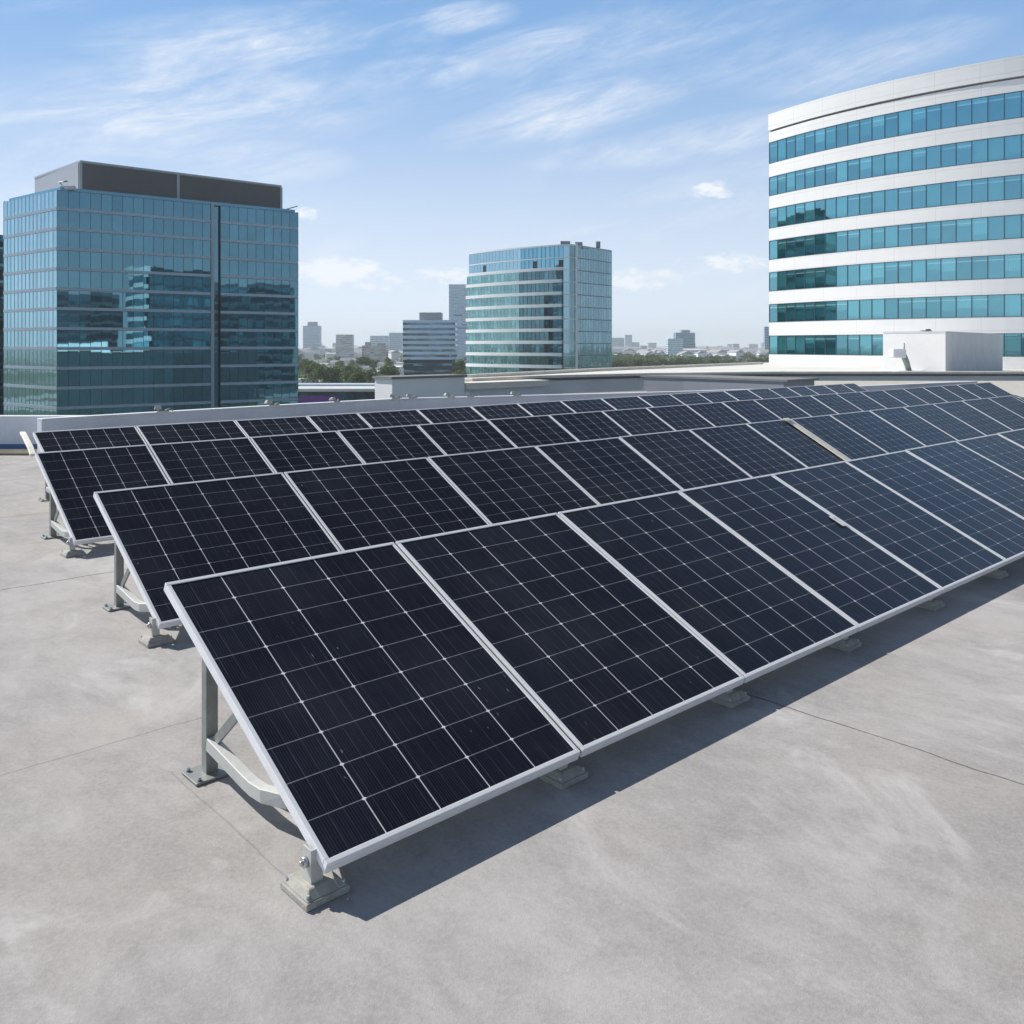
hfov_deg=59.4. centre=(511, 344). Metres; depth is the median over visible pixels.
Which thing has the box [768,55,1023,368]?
curved office block
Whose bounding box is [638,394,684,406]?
solar panel
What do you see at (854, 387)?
solar panel
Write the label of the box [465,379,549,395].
ledge wall
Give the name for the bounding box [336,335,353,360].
apartment tower
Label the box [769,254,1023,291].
ribbon window
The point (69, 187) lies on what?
cleaning cradle
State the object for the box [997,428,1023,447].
solar panel
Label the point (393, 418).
solar panel
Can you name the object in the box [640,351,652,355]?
house
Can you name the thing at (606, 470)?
solar panel
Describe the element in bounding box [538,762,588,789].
mounting stand
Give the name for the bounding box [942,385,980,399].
solar panel
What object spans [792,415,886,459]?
solar panel
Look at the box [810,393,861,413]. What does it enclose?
solar panel
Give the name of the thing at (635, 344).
distant block
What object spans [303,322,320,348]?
hazy tower
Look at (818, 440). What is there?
cover strip
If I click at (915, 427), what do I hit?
solar panel
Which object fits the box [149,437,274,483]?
solar panel
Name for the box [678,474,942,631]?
solar panel
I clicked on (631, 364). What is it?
broadleaf tree
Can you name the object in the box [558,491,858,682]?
solar panel
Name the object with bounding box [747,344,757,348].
distant block
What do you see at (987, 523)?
solar panel
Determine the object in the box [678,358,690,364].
broadleaf tree
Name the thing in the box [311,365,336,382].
broadleaf tree
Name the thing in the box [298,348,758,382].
ground
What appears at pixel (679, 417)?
solar panel
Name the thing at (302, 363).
broadleaf tree
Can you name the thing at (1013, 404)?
solar panel
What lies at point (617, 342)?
hazy block
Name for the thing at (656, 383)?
hatch box
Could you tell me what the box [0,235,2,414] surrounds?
dark glass tower
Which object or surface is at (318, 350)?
house
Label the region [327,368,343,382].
broadleaf tree
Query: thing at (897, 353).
vent cowl
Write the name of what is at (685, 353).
house
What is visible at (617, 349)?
house
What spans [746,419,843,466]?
solar panel
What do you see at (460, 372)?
broadleaf tree
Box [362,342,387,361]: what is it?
tan flats
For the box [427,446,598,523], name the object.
solar panel
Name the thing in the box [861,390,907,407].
solar panel
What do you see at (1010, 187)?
ribbon window
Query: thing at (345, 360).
house
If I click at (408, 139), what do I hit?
sky
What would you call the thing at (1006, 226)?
ribbon window
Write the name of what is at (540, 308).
round fronted tower
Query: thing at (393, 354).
house
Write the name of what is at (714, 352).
house
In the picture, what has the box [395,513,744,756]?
solar panel
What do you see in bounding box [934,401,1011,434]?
solar panel
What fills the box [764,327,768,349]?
slim tower
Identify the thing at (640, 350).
house
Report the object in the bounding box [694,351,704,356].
house
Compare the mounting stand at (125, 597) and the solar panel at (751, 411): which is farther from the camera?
the solar panel at (751, 411)
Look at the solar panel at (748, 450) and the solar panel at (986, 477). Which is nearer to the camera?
the solar panel at (986, 477)
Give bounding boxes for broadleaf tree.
[298,359,314,373]
[299,362,326,382]
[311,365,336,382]
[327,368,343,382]
[332,364,343,378]
[333,361,344,367]
[339,370,355,382]
[341,365,353,372]
[347,357,358,366]
[347,371,369,382]
[353,356,371,366]
[354,365,363,372]
[362,363,376,382]
[362,370,377,382]
[366,359,379,365]
[376,365,396,375]
[384,357,400,374]
[452,370,466,374]
[455,360,466,373]
[612,359,622,366]
[627,360,639,369]
[632,359,645,365]
[638,358,658,366]
[649,354,656,359]
[654,359,670,365]
[674,358,683,363]
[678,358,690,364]
[721,359,734,362]
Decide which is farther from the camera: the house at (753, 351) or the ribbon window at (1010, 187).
the house at (753, 351)
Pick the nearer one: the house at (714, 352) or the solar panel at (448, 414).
the solar panel at (448, 414)
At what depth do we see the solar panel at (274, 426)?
11.70 m
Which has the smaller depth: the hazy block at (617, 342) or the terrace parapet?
the terrace parapet
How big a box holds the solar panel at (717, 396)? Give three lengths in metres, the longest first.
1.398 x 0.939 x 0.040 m
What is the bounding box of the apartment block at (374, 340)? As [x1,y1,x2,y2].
[370,336,389,350]
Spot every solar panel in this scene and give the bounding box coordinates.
[33,426,147,451]
[35,444,170,544]
[93,472,340,628]
[136,420,247,444]
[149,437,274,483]
[164,542,581,873]
[235,416,320,437]
[250,431,364,472]
[284,457,488,550]
[307,413,371,431]
[337,425,445,462]
[357,409,431,427]
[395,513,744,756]
[417,406,485,423]
[418,420,515,454]
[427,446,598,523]
[471,403,531,419]
[488,415,577,446]
[517,401,574,415]
[535,437,681,504]
[549,411,629,440]
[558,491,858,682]
[561,398,615,412]
[601,396,651,409]
[602,408,674,434]
[619,429,750,489]
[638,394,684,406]
[646,405,714,430]
[670,392,711,404]
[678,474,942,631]
[687,402,749,426]
[689,423,806,476]
[697,391,738,402]
[722,400,781,422]
[724,389,761,399]
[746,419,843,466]
[747,388,781,398]
[754,397,811,418]
[768,387,800,396]
[771,461,1006,593]
[783,395,837,415]
[787,386,818,395]
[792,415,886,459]
[805,385,835,394]
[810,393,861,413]
[824,384,854,392]
[830,411,924,452]
[836,392,885,410]
[843,383,867,391]
[845,450,1023,564]
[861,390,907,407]
[869,407,957,445]
[883,389,927,405]
[904,387,946,403]
[904,404,985,439]
[905,441,1023,518]
[923,386,963,401]
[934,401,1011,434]
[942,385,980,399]
[956,434,1023,478]
[957,383,996,397]
[962,398,1023,429]
[974,382,1023,401]
[989,395,1023,417]
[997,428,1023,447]
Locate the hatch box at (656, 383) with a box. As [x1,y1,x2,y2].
[640,375,818,391]
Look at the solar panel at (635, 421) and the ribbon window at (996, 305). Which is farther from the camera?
the ribbon window at (996, 305)
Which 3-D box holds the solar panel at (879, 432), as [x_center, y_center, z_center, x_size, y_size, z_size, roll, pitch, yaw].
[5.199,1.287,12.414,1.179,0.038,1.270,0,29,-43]
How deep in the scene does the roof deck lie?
2.96 m
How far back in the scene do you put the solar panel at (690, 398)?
17.76 m
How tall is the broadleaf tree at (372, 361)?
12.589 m
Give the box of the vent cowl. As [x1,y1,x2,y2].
[889,343,919,370]
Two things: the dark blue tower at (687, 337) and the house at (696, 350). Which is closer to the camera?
the house at (696, 350)
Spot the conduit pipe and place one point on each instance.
(13, 451)
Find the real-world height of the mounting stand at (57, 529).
0.666 m
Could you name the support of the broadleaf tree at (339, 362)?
on the ground
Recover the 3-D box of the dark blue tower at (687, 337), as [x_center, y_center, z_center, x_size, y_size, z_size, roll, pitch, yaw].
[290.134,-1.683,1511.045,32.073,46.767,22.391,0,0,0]
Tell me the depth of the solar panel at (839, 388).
21.83 m
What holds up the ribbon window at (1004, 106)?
in the curved office block at (896, 205)
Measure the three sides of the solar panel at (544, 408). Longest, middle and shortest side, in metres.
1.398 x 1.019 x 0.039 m
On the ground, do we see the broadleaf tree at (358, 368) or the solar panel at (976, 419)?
the broadleaf tree at (358, 368)
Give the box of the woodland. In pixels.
[333,351,695,360]
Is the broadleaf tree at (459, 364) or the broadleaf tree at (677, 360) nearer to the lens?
the broadleaf tree at (459, 364)
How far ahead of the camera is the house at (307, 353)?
1394.26 m
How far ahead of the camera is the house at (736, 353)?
1317.85 m
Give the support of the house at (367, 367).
on the ground
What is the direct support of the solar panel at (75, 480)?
on the mounting stand
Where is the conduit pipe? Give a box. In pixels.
[0,449,36,453]
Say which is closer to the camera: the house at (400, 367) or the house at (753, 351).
the house at (400, 367)
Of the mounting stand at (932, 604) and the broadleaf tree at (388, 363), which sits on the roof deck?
the mounting stand at (932, 604)
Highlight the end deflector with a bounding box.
[20,431,35,456]
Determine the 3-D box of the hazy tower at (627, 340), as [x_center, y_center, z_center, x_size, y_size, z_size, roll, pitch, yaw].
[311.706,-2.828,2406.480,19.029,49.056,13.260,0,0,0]
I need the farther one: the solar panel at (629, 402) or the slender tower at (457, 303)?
the slender tower at (457, 303)
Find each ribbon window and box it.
[769,90,1023,163]
[769,134,1023,195]
[769,174,1023,228]
[769,214,1023,259]
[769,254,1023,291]
[769,294,1023,322]
[769,333,1023,356]
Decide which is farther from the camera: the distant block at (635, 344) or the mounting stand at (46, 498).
the distant block at (635, 344)
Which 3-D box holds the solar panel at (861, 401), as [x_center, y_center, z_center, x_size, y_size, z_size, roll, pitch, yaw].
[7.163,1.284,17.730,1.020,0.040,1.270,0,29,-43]
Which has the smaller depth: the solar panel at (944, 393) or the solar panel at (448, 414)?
the solar panel at (448, 414)
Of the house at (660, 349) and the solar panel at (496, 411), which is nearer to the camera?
the solar panel at (496, 411)
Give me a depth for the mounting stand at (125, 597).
5.65 m
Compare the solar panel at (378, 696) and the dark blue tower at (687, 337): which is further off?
the dark blue tower at (687, 337)
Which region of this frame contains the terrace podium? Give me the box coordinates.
[520,363,1023,375]
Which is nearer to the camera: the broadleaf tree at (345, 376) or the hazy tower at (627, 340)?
the broadleaf tree at (345, 376)
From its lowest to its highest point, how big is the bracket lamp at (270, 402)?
0.110 m
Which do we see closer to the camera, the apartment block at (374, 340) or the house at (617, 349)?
the apartment block at (374, 340)
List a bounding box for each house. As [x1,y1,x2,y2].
[298,349,311,358]
[298,378,318,382]
[310,347,324,357]
[326,353,335,359]
[340,358,354,363]
[354,352,361,357]
[356,365,383,371]
[388,350,399,359]
[392,365,402,374]
[612,347,624,353]
[620,351,632,353]
[636,349,650,352]
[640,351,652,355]
[653,348,665,351]
[677,351,693,356]
[683,349,706,355]
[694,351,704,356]
[707,349,726,355]
[708,347,735,351]
[727,350,744,359]
[746,349,761,355]
[756,350,768,356]
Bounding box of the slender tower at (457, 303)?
[449,284,466,367]
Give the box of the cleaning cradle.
[59,181,75,190]
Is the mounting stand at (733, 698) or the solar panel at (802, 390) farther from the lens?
the solar panel at (802, 390)
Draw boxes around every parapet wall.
[0,415,82,448]
[37,381,977,452]
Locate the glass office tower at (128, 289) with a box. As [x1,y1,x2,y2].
[3,160,297,414]
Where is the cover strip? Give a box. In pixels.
[783,418,850,460]
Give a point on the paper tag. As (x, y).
(838, 520)
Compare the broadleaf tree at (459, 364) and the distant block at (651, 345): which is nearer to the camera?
the broadleaf tree at (459, 364)
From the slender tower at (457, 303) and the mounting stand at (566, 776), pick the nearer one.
the mounting stand at (566, 776)
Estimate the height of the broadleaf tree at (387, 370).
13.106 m
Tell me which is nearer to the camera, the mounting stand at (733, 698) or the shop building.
the mounting stand at (733, 698)
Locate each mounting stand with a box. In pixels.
[38,481,59,513]
[40,490,87,557]
[102,540,176,647]
[181,659,349,911]
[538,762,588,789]
[708,688,749,708]
[827,631,861,651]
[914,598,944,610]
[983,569,1007,579]
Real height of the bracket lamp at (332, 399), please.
0.099 m
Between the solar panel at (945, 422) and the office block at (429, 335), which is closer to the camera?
the solar panel at (945, 422)
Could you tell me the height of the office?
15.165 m
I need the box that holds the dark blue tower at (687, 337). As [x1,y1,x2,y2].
[674,330,694,347]
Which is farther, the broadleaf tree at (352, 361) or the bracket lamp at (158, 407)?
the broadleaf tree at (352, 361)
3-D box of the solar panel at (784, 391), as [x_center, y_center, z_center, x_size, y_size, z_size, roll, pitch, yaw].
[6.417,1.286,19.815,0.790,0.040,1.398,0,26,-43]
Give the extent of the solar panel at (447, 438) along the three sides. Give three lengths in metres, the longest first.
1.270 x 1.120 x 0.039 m
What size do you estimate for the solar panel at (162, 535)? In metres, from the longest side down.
1.370 x 1.270 x 0.038 m
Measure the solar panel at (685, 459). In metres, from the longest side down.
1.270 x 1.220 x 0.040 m
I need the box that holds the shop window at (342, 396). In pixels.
[298,393,374,400]
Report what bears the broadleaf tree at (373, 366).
on the ground
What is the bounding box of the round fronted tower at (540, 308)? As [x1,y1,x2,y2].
[466,241,611,373]
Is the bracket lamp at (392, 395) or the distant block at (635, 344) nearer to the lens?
the bracket lamp at (392, 395)
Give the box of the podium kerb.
[465,362,762,377]
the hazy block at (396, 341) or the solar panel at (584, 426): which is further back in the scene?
the hazy block at (396, 341)
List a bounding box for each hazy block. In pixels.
[389,333,402,350]
[612,338,623,346]
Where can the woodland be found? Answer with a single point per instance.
(672, 356)
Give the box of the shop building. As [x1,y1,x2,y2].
[298,383,374,402]
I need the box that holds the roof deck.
[0,454,1023,1023]
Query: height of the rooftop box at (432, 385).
3.920 m
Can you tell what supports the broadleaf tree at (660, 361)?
on the ground
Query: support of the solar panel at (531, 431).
on the mounting rail
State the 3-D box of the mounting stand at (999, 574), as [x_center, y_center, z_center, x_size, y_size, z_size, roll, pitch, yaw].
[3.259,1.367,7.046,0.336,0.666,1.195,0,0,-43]
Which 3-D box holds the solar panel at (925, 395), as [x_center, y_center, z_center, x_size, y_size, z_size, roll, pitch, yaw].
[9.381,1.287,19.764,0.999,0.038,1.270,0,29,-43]
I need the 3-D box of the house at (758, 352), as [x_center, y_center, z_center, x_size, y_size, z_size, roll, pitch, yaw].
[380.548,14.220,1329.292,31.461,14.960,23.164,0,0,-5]
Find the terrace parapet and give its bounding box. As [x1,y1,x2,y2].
[465,371,1023,400]
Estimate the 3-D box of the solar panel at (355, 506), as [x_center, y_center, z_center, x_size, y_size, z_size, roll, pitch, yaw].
[-0.858,1.284,6.858,1.360,0.040,1.270,0,29,-43]
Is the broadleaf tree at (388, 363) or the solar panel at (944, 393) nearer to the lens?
the solar panel at (944, 393)
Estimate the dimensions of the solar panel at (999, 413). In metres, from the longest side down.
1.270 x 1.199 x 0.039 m
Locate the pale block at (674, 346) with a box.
[666,339,682,357]
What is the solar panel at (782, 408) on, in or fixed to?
on the mounting rail
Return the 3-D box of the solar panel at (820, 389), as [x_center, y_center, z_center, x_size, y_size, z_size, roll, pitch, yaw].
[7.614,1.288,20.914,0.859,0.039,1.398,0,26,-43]
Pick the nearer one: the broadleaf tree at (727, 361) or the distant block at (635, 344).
the broadleaf tree at (727, 361)
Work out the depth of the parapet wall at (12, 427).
14.21 m
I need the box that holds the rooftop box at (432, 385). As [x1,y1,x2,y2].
[372,374,466,398]
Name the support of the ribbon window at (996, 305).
in the curved office block at (896, 205)
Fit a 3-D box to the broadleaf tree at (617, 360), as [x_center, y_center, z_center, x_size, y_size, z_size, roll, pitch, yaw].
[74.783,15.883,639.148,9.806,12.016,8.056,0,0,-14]
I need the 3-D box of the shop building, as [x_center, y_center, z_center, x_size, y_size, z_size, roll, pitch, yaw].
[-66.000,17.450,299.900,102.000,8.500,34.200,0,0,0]
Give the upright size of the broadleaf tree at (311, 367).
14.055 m
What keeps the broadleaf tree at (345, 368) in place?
on the ground
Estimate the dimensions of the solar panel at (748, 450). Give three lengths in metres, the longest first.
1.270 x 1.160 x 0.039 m
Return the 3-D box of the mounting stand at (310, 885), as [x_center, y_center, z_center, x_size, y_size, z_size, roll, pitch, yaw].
[-0.894,1.367,3.237,0.336,0.666,1.195,0,0,-43]
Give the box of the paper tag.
[829,515,845,525]
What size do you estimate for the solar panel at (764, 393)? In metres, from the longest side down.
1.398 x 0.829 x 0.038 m
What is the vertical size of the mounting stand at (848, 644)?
0.666 m
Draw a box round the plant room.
[883,331,1002,370]
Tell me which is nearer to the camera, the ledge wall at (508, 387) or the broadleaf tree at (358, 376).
the ledge wall at (508, 387)
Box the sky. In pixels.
[0,0,1023,347]
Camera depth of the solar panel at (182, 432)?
10.92 m
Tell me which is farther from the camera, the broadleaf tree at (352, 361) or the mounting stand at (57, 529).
the broadleaf tree at (352, 361)
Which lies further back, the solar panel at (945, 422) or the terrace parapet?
the terrace parapet
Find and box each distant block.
[632,342,638,346]
[647,343,656,347]
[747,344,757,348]
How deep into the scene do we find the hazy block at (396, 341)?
1700.00 m
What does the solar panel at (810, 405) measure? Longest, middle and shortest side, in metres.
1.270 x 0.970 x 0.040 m
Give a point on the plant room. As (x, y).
(944, 351)
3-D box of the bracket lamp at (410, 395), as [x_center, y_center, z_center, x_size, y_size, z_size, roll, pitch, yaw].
[-2.033,1.042,18.379,0.267,0.099,0.133,0,0,-23]
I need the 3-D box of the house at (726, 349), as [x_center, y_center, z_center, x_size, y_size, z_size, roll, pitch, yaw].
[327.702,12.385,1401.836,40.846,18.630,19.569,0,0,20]
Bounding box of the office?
[404,359,454,374]
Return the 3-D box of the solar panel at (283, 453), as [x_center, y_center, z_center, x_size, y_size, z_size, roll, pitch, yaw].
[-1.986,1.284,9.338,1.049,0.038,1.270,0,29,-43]
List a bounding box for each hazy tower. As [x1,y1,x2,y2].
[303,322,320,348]
[624,335,631,346]
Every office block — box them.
[403,312,456,374]
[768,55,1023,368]
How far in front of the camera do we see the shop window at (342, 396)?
284.88 m
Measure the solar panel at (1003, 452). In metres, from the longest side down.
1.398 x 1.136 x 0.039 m
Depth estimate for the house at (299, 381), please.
511.03 m
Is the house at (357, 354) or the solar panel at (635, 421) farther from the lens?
the house at (357, 354)
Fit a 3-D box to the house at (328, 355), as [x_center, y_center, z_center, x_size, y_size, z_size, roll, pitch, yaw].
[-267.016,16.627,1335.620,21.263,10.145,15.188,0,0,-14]
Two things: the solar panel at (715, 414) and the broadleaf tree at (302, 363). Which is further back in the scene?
the broadleaf tree at (302, 363)
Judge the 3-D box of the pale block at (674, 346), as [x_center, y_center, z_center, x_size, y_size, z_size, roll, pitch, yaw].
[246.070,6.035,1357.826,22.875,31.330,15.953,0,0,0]
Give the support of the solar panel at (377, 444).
on the mounting rail
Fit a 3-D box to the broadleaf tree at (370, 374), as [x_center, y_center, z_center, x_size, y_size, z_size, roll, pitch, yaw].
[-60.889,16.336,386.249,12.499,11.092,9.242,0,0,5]
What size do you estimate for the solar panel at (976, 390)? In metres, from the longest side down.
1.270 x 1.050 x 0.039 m
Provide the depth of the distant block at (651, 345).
2988.55 m
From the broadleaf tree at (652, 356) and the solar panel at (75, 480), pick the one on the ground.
the broadleaf tree at (652, 356)
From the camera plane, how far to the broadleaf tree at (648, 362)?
636.45 m
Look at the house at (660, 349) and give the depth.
1644.37 m
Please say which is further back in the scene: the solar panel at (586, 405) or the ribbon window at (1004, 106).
the ribbon window at (1004, 106)
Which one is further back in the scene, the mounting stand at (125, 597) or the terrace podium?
the terrace podium
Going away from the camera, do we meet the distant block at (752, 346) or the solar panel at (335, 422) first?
the solar panel at (335, 422)
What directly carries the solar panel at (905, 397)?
on the mounting rail
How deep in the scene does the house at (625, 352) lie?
1364.15 m
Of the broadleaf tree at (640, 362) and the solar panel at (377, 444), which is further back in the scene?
the broadleaf tree at (640, 362)
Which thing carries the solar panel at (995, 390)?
on the mounting rail
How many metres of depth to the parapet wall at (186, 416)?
16.82 m
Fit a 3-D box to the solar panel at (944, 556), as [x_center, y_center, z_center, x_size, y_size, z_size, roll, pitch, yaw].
[2.778,1.287,6.639,1.136,0.040,1.398,0,26,-43]
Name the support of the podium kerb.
on the terrace podium
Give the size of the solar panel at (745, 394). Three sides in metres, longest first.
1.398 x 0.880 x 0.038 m
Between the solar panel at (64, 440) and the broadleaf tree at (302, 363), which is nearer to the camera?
the solar panel at (64, 440)
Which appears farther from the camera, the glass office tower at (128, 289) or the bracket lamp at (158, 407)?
the glass office tower at (128, 289)
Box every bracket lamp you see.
[154,405,172,411]
[264,400,279,405]
[329,397,339,401]
[389,394,401,398]
[406,394,418,397]
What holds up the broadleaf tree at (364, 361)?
on the ground
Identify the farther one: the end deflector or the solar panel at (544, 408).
the solar panel at (544, 408)
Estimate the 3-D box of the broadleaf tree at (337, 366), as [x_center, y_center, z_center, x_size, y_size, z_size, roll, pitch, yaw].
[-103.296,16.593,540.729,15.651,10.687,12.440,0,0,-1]

